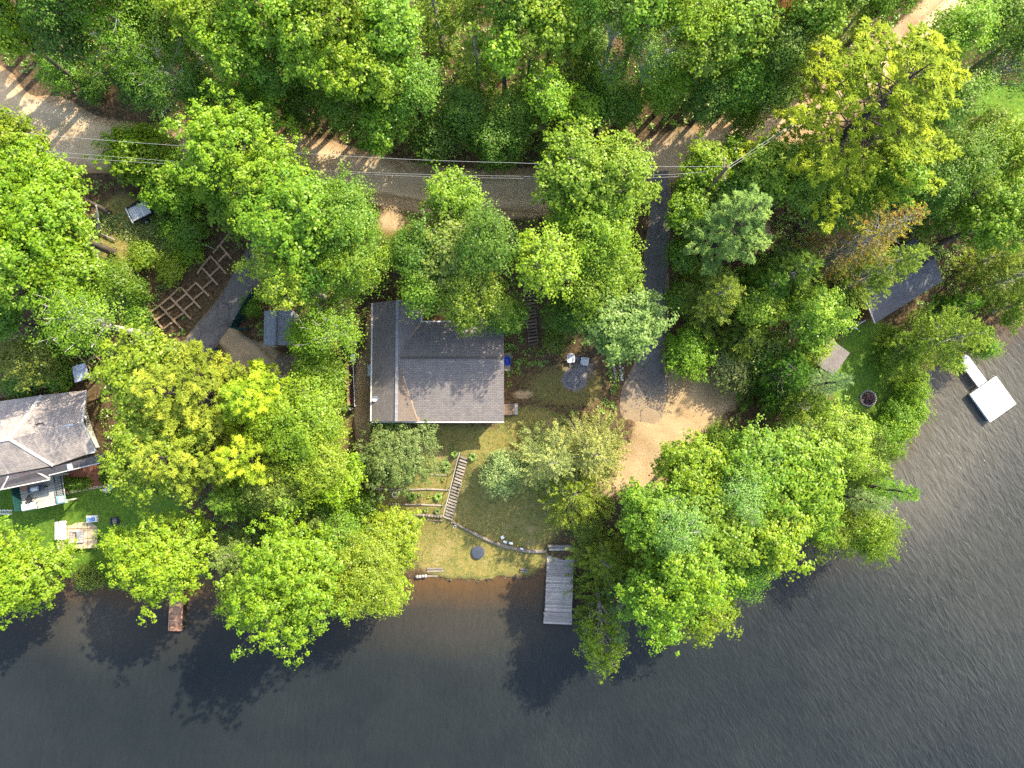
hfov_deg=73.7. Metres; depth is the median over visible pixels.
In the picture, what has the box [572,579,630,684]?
young tree
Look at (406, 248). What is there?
broadleaf tree
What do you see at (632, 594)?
maple tree
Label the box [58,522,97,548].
paved patio
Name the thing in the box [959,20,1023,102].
birch tree
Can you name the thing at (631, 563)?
cedar tree
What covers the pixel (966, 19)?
broadleaf tree
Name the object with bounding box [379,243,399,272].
shrub
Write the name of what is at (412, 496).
leafy plant
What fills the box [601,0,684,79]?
maple tree
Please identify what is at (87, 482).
shrub
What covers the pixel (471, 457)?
leafy plant
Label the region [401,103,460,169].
broadleaf tree
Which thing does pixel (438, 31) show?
cedar tree
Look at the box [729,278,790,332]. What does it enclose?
young tree
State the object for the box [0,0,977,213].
dirt road
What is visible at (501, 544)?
curved log edging
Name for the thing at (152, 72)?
birch tree
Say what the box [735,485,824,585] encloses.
maple tree
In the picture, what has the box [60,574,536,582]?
shore debris
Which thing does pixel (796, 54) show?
broadleaf tree
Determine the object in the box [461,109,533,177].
broadleaf tree
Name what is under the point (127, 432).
maple tree
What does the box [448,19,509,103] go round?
cedar tree
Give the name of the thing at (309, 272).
broadleaf tree
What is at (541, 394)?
dry grass
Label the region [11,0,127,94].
broadleaf tree
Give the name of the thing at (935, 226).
cedar tree
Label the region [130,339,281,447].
broadleaf tree
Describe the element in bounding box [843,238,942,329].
lake cabin
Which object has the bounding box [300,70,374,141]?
broadleaf tree
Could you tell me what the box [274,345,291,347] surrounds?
door
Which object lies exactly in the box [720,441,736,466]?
shrub
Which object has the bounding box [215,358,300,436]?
broadleaf tree
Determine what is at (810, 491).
maple tree
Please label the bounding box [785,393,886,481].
young tree
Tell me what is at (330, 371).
broadleaf tree
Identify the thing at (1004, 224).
maple tree
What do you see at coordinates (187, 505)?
lawn grass
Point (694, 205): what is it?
maple tree
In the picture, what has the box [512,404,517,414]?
stone stoop
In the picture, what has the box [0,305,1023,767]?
lake water
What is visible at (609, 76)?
birch tree
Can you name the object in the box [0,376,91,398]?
timber wall
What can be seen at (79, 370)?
lean to
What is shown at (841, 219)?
broadleaf tree
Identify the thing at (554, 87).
young tree
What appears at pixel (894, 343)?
cedar tree
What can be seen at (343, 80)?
maple tree
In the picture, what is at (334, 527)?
broadleaf tree
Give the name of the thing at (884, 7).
broadleaf tree
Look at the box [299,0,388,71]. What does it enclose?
maple tree
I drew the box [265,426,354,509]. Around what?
broadleaf tree
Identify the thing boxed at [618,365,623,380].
stone pile
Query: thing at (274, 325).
garden shed
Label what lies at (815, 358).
young tree
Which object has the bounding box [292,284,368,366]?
birch tree
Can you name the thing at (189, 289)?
timber crib
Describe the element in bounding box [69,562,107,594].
shrub
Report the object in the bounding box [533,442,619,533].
cedar tree
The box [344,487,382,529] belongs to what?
shrub
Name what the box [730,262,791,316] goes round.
cedar tree
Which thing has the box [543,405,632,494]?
cedar tree
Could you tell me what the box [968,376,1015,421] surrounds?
floating dock
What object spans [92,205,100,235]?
dead trunk
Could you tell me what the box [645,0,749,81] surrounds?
broadleaf tree
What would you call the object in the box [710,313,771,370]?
cedar tree
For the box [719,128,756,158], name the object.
shrub
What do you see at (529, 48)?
spruce tree
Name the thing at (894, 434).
shrub
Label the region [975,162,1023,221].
cedar tree
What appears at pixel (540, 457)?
cedar tree
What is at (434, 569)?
shore steps
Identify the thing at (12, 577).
maple tree
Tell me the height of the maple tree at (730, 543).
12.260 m
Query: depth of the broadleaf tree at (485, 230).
43.56 m
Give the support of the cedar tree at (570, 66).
on the ground at (698, 404)
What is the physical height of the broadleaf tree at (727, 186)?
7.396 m
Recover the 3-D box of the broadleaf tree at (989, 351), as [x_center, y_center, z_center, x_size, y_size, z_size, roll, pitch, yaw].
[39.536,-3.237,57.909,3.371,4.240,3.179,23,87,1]
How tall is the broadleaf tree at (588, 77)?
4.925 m
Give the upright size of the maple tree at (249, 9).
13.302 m
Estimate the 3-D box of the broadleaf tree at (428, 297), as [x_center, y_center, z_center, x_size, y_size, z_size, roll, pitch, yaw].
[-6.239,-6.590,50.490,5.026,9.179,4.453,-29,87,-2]
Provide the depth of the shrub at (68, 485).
57.03 m
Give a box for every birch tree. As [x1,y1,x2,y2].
[20,266,153,367]
[56,0,176,94]
[111,22,225,134]
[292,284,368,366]
[585,38,633,99]
[590,0,640,67]
[614,6,697,106]
[642,489,719,560]
[714,463,771,539]
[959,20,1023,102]
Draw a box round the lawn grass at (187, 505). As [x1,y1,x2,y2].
[0,331,901,575]
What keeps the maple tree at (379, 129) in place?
on the ground at (698, 404)
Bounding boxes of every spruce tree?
[511,33,541,119]
[768,366,855,409]
[819,477,893,513]
[838,469,921,504]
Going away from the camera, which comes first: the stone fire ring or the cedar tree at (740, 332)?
the cedar tree at (740, 332)
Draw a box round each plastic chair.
[567,354,574,362]
[580,357,588,365]
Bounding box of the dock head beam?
[547,544,578,550]
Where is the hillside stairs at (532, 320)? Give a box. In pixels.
[523,253,538,345]
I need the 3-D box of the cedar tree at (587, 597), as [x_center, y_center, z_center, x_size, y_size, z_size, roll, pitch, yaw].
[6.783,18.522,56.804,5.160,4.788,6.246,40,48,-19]
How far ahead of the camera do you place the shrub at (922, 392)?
57.25 m
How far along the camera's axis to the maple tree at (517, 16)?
43.05 m
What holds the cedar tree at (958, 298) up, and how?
on the ground at (698, 404)
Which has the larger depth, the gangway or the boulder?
the gangway
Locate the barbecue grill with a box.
[27,484,48,492]
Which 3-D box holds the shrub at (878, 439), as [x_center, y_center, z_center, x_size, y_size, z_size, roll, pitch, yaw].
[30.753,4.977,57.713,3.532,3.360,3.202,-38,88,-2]
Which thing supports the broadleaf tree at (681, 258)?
on the ground at (698, 404)
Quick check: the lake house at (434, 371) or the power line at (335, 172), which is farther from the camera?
the lake house at (434, 371)
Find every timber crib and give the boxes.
[78,351,100,368]
[149,231,232,329]
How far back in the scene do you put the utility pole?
45.68 m
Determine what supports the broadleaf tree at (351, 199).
on the ground at (698, 404)
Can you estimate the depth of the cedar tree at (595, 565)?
55.94 m
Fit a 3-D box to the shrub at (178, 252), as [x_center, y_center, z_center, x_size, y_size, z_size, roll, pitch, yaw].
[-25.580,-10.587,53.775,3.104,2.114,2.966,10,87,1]
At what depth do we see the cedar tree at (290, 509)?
50.36 m
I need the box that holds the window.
[84,415,87,429]
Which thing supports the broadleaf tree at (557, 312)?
on the ground at (698, 404)
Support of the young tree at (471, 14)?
on the ground at (698, 404)
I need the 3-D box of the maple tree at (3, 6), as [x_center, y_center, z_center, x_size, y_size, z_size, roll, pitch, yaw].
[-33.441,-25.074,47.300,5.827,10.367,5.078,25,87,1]
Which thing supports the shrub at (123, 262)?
on the ground at (698, 404)
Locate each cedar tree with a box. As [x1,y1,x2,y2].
[205,475,275,523]
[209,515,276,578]
[273,475,335,520]
[306,501,352,534]
[413,0,465,70]
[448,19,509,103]
[510,413,601,506]
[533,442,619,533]
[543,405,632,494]
[549,26,585,101]
[563,571,614,641]
[564,523,640,594]
[600,574,634,644]
[616,546,651,587]
[671,262,749,340]
[689,570,739,628]
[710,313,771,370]
[729,332,820,417]
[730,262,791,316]
[735,238,824,316]
[762,380,835,429]
[790,199,930,289]
[804,0,874,62]
[811,241,934,314]
[834,444,894,491]
[870,300,995,391]
[870,325,930,374]
[898,178,1000,243]
[930,290,985,324]
[952,238,1023,289]
[960,252,1023,315]
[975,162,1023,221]
[976,285,1023,338]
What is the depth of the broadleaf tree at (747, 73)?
45.90 m
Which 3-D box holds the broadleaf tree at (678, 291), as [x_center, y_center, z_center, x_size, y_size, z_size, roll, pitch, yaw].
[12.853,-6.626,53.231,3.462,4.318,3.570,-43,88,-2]
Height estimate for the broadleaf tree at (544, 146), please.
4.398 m
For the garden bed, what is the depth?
57.51 m
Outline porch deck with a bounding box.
[11,473,77,511]
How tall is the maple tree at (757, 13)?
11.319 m
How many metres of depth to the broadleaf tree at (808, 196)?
46.22 m
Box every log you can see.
[372,488,448,490]
[388,503,442,506]
[612,365,616,378]
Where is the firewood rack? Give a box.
[346,362,356,405]
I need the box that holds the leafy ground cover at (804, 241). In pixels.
[531,145,1022,534]
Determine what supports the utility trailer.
on the ground at (698, 404)
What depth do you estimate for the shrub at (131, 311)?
53.32 m
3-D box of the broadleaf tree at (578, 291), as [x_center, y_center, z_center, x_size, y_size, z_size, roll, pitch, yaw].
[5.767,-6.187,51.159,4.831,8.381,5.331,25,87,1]
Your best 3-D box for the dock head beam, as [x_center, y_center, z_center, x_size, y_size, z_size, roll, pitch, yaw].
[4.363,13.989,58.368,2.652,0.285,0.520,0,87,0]
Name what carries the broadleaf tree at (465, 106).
on the ground at (698, 404)
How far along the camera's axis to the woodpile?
55.66 m
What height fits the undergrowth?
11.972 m
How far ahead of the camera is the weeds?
53.69 m
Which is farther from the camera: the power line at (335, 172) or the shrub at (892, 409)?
the shrub at (892, 409)
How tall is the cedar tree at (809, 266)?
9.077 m
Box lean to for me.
[72,363,98,382]
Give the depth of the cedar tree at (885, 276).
49.58 m
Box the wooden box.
[504,353,509,370]
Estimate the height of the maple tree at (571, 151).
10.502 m
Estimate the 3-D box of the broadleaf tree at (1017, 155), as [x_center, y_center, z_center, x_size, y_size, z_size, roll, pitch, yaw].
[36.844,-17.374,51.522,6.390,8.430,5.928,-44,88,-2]
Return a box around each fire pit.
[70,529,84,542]
[566,372,582,387]
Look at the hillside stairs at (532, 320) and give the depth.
55.11 m
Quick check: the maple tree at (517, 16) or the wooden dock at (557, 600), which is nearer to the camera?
the maple tree at (517, 16)
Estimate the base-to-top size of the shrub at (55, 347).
2.506 m
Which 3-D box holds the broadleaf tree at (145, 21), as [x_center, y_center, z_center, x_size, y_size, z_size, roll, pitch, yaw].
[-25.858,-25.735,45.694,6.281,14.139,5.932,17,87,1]
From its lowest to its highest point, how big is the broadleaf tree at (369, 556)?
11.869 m
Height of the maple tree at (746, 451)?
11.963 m
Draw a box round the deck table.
[21,502,38,510]
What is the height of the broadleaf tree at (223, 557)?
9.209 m
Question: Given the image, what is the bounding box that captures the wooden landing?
[504,403,514,414]
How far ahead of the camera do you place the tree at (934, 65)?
42.23 m
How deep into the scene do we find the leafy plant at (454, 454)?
56.37 m
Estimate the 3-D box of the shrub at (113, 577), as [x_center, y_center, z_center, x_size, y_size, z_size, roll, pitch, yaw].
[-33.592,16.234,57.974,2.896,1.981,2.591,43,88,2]
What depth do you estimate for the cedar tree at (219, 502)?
50.00 m
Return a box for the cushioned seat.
[86,515,97,522]
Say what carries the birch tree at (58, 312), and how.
on the ground at (698, 404)
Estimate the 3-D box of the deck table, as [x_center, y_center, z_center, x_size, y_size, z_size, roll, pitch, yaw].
[-39.494,10.001,55.990,1.180,0.435,0.500,-12,87,-1]
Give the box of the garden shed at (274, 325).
[263,310,299,347]
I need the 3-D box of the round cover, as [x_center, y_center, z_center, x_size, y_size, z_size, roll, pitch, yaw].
[-2.939,14.465,58.701,1.214,0.260,1.224,0,87,0]
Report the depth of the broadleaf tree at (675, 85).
47.04 m
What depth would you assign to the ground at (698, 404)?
56.09 m
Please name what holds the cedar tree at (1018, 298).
on the ground at (698, 404)
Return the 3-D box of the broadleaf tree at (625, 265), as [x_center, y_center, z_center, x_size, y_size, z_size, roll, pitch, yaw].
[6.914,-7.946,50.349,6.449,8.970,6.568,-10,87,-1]
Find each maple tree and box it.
[0,0,77,61]
[0,0,84,86]
[0,101,75,175]
[0,129,83,207]
[0,171,117,264]
[0,174,41,248]
[0,224,95,318]
[0,297,44,340]
[0,514,85,630]
[1,139,111,215]
[18,219,122,303]
[78,311,203,428]
[80,120,179,188]
[90,503,217,626]
[91,402,221,519]
[129,156,206,219]
[147,0,244,54]
[154,71,300,206]
[180,0,277,105]
[186,167,249,241]
[205,130,323,236]
[211,508,369,670]
[217,0,317,82]
[228,159,364,276]
[250,0,348,105]
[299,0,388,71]
[303,450,367,513]
[308,11,405,112]
[346,90,420,158]
[351,0,424,79]
[479,15,529,94]
[481,0,549,37]
[510,0,596,73]
[530,111,625,234]
[551,84,606,137]
[571,127,662,220]
[576,284,682,367]
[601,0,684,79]
[610,557,704,658]
[613,476,693,556]
[635,533,748,628]
[648,427,731,514]
[660,175,713,236]
[668,128,739,200]
[674,481,758,576]
[699,0,786,89]
[714,413,802,521]
[724,121,806,209]
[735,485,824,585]
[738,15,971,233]
[752,425,851,516]
[774,483,845,547]
[775,0,854,63]
[860,138,935,212]
[938,166,1023,258]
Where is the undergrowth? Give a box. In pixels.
[0,0,1023,577]
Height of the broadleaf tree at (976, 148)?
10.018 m
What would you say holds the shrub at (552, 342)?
on the ground at (698, 404)
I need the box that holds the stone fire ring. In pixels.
[859,390,876,406]
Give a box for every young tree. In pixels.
[0,334,65,392]
[227,243,331,317]
[345,562,413,619]
[361,501,426,571]
[416,159,489,236]
[418,207,496,292]
[430,262,520,338]
[444,0,495,52]
[508,217,585,303]
[517,60,578,135]
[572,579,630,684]
[674,12,745,108]
[678,590,743,648]
[707,338,758,400]
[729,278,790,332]
[732,0,801,61]
[737,322,793,380]
[773,418,832,452]
[781,279,863,355]
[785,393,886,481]
[790,327,841,370]
[798,508,861,565]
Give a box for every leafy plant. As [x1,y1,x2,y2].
[407,492,415,501]
[433,492,441,500]
[441,460,450,470]
[450,450,457,457]
[468,453,476,460]
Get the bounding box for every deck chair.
[21,485,26,490]
[25,494,32,504]
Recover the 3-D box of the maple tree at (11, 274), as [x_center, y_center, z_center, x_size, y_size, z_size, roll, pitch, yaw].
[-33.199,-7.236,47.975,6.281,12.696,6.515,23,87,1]
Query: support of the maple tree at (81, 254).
on the ground at (698, 404)
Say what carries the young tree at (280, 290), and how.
on the ground at (698, 404)
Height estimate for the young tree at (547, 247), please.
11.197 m
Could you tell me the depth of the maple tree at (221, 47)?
43.07 m
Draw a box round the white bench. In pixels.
[55,521,67,539]
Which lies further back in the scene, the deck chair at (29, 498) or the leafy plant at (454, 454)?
the leafy plant at (454, 454)
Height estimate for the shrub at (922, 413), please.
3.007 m
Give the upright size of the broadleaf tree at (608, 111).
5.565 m
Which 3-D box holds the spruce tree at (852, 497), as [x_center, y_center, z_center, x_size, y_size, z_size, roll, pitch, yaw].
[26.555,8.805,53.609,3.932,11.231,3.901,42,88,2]
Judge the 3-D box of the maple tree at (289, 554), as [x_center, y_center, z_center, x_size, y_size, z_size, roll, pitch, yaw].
[-16.152,14.763,50.636,10.169,16.349,10.121,42,88,2]
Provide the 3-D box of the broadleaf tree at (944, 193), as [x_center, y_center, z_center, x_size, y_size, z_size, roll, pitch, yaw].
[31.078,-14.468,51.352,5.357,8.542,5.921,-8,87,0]
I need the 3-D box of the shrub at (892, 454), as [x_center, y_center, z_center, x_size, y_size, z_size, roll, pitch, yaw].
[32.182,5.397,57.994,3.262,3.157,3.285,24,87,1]
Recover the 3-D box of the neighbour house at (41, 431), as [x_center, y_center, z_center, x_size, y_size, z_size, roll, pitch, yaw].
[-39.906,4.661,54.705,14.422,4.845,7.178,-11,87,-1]
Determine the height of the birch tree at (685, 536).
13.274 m
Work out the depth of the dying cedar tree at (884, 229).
47.87 m
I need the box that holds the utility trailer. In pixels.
[125,199,159,223]
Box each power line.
[4,132,725,166]
[39,150,729,176]
[55,156,677,178]
[730,63,888,164]
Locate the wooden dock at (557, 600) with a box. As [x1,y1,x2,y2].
[543,556,573,624]
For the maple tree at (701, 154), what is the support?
on the ground at (698, 404)
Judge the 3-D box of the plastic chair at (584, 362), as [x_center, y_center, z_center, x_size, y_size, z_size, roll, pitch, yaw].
[5.920,-1.829,55.683,0.710,0.913,0.639,10,87,1]
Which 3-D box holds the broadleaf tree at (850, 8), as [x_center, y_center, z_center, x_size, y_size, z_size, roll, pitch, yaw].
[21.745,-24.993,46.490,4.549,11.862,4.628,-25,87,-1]
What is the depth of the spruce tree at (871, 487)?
51.56 m
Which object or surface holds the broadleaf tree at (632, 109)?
on the ground at (698, 404)
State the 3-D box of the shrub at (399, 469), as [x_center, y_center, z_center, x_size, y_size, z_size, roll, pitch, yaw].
[-8.761,6.022,53.760,8.172,5.168,7.547,13,87,1]
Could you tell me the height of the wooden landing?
0.605 m
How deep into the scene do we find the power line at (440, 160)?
45.61 m
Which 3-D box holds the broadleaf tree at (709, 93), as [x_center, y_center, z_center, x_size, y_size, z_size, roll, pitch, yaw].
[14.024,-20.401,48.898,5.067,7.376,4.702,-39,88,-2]
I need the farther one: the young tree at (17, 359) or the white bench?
the white bench
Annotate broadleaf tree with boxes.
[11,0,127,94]
[11,0,131,57]
[75,0,181,59]
[78,257,139,307]
[99,51,170,117]
[102,0,201,63]
[130,339,281,447]
[149,203,214,269]
[170,53,226,123]
[211,566,276,631]
[212,78,280,126]
[215,358,300,436]
[233,26,305,110]
[233,442,314,519]
[239,370,353,470]
[265,73,330,143]
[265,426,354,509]
[273,228,346,309]
[279,348,352,420]
[281,311,333,360]
[293,157,386,257]
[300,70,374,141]
[304,501,371,573]
[307,513,408,629]
[310,219,394,307]
[373,45,455,126]
[379,208,452,287]
[390,255,452,323]
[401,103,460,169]
[431,78,497,150]
[438,194,522,282]
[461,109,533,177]
[480,288,532,336]
[484,76,554,146]
[533,118,581,165]
[533,282,591,341]
[542,184,643,273]
[562,265,635,330]
[566,0,622,66]
[567,225,649,319]
[570,58,619,101]
[577,81,626,137]
[578,22,620,70]
[601,76,646,135]
[622,44,697,131]
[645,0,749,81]
[654,228,702,277]
[660,267,694,318]
[677,58,745,128]
[707,163,768,226]
[714,42,787,118]
[718,537,781,610]
[749,57,809,122]
[751,4,822,80]
[770,132,858,227]
[790,184,863,238]
[805,0,876,42]
[828,165,898,234]
[831,493,911,574]
[840,0,930,54]
[883,64,1004,148]
[888,0,1009,88]
[891,149,981,223]
[927,121,1016,200]
[947,0,1023,58]
[953,100,1023,155]
[962,326,1007,365]
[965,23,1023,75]
[974,106,1023,186]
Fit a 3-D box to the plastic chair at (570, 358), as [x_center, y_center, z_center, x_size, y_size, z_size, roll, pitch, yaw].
[4.782,-2.076,55.706,0.639,0.913,0.709,-2,87,0]
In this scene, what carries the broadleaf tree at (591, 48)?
on the ground at (698, 404)
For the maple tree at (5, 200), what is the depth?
44.14 m
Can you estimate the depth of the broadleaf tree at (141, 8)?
44.98 m
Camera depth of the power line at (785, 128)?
45.69 m
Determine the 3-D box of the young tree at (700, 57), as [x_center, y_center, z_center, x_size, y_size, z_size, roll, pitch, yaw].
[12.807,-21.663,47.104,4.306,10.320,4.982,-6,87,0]
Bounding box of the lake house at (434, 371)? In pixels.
[370,300,503,422]
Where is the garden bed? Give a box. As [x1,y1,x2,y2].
[65,463,116,490]
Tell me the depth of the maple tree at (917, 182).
45.69 m
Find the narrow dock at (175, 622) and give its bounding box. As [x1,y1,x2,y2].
[168,581,185,630]
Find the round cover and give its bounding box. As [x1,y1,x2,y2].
[471,546,484,558]
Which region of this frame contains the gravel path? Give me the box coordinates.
[219,328,294,401]
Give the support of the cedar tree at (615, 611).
on the ground at (698, 404)
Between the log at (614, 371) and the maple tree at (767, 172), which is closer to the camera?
the maple tree at (767, 172)
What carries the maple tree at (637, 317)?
on the ground at (698, 404)
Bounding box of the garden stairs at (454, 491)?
[443,452,467,520]
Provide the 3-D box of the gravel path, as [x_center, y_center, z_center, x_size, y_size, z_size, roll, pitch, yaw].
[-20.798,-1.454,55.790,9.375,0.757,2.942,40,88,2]
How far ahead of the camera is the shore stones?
58.80 m
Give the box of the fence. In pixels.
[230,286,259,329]
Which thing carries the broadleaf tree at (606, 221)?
on the ground at (698, 404)
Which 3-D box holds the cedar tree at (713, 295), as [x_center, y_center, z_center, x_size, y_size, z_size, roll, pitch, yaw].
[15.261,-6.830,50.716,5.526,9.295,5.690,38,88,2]
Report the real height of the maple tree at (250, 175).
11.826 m
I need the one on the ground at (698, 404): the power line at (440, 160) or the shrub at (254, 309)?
the shrub at (254, 309)
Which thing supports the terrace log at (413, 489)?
on the ground at (698, 404)
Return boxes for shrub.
[0,371,45,399]
[25,325,71,365]
[31,51,82,98]
[32,356,74,393]
[63,476,82,491]
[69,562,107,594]
[71,475,98,491]
[77,66,109,106]
[97,467,109,487]
[99,559,123,591]
[103,252,138,282]
[119,274,153,308]
[119,301,157,336]
[122,235,162,272]
[153,246,188,290]
[165,237,206,268]
[238,293,264,319]
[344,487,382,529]
[348,453,371,480]
[350,418,449,503]
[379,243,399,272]
[477,447,534,501]
[541,329,569,355]
[567,504,608,547]
[657,316,721,385]
[704,416,731,448]
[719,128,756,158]
[720,99,767,135]
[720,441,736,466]
[865,425,893,462]
[870,414,909,447]
[871,396,918,427]
[873,406,927,446]
[878,426,909,465]
[890,370,935,409]
[893,388,937,425]
[905,369,932,389]
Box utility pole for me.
[686,158,728,215]
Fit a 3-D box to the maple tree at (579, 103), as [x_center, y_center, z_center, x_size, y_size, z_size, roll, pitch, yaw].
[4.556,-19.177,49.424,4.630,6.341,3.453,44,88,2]
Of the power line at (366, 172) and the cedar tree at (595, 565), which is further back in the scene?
the cedar tree at (595, 565)
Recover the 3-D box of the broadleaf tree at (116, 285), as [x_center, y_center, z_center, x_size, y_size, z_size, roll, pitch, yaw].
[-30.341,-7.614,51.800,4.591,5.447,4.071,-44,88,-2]
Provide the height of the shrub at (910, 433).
3.258 m
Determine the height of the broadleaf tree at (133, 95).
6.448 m
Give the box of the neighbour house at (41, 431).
[0,390,102,489]
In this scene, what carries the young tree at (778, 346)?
on the ground at (698, 404)
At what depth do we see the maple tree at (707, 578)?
45.71 m
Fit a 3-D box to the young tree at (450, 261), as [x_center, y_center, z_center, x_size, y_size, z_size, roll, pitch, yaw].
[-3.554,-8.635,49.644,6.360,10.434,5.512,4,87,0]
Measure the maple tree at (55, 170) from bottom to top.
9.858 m
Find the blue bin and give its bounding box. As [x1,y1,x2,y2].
[504,356,510,365]
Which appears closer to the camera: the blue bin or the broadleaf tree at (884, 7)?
the broadleaf tree at (884, 7)
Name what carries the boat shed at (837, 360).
on the ground at (698, 404)
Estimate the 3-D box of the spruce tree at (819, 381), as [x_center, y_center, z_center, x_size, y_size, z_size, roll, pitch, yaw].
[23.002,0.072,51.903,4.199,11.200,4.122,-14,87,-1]
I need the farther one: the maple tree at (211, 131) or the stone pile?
the stone pile
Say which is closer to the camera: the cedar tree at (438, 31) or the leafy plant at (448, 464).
the cedar tree at (438, 31)
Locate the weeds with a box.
[88,210,213,321]
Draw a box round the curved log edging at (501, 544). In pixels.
[451,521,545,552]
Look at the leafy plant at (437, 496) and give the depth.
57.20 m
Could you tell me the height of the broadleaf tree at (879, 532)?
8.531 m
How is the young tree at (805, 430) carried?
on the ground at (698, 404)
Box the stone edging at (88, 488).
[66,483,117,493]
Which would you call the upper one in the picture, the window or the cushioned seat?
the window
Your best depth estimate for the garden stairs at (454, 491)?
57.05 m
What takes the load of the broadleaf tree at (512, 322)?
on the ground at (698, 404)
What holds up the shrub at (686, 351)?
on the ground at (698, 404)
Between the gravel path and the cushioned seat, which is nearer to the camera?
the gravel path
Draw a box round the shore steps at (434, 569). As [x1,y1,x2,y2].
[427,567,442,576]
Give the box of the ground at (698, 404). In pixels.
[0,0,1023,583]
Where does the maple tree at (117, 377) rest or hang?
on the ground at (698, 404)
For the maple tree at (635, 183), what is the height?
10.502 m
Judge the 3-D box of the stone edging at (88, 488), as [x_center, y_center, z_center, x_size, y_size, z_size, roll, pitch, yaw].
[-35.515,8.793,57.729,4.370,0.530,0.341,-11,87,-1]
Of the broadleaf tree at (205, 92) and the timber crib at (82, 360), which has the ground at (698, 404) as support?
the broadleaf tree at (205, 92)
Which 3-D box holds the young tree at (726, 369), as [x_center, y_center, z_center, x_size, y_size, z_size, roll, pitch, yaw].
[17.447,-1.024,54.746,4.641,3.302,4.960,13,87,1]
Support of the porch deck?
on the ground at (698, 404)
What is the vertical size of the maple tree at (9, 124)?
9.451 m
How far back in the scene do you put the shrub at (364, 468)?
55.66 m
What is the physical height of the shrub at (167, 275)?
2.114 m
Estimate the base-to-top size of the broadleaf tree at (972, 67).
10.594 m
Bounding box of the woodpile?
[342,401,353,410]
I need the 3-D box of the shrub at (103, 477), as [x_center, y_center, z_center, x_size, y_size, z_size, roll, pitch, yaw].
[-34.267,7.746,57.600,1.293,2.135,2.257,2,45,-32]
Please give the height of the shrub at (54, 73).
3.878 m
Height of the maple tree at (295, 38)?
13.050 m
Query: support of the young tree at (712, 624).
on the ground at (698, 404)
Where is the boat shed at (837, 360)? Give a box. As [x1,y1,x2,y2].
[811,337,849,374]
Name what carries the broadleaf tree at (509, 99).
on the ground at (698, 404)
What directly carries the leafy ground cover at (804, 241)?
on the ground at (698, 404)
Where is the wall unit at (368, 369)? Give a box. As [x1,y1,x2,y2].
[367,364,370,375]
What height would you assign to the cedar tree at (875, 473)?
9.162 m
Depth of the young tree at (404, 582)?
52.33 m
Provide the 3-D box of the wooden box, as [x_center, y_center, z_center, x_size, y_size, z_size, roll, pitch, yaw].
[-0.387,-1.777,55.700,0.500,0.520,1.470,0,87,0]
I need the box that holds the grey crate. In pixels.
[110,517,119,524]
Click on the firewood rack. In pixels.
(351, 396)
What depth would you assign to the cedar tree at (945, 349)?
53.56 m
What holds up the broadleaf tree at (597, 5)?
on the ground at (698, 404)
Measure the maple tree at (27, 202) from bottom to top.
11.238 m
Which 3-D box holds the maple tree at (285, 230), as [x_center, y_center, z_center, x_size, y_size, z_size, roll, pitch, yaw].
[-13.893,-10.336,47.565,7.258,13.721,7.387,-35,87,-2]
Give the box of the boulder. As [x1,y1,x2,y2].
[275,353,297,374]
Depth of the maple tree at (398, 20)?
41.41 m
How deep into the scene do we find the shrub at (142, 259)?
52.84 m
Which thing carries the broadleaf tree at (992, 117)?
on the ground at (698, 404)
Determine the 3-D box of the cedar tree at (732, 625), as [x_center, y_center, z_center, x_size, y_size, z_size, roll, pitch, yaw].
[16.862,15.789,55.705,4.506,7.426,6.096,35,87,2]
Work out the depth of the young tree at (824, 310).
49.43 m
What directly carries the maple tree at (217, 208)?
on the ground at (698, 404)
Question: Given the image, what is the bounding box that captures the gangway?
[960,353,986,386]
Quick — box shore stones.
[415,574,426,578]
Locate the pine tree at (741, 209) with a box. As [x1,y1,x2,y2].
[681,183,773,276]
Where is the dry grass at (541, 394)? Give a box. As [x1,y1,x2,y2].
[90,202,612,579]
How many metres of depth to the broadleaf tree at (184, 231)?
52.39 m
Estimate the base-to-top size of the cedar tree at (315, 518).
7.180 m
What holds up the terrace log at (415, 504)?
on the ground at (698, 404)
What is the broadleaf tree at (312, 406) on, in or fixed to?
on the ground at (698, 404)
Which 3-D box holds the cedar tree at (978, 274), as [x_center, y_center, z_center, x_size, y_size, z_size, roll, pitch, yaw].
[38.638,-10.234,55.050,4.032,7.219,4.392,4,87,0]
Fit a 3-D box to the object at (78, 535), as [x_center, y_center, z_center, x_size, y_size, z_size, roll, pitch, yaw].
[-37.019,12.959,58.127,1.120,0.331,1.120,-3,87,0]
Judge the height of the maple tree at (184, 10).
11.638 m
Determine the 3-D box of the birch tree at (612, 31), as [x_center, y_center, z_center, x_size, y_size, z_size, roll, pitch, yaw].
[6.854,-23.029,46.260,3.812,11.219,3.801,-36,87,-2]
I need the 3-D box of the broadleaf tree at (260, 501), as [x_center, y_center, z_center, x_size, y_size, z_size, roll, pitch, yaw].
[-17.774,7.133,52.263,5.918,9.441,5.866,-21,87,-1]
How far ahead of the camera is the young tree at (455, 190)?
46.47 m
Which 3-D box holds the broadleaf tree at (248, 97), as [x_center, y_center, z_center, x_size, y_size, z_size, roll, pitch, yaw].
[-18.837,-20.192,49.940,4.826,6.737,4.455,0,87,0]
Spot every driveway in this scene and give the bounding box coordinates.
[183,233,276,369]
[620,171,670,423]
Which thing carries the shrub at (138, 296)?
on the ground at (698, 404)
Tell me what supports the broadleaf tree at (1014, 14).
on the ground at (698, 404)
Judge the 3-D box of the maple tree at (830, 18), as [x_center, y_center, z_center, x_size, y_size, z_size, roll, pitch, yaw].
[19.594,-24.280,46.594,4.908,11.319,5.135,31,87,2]

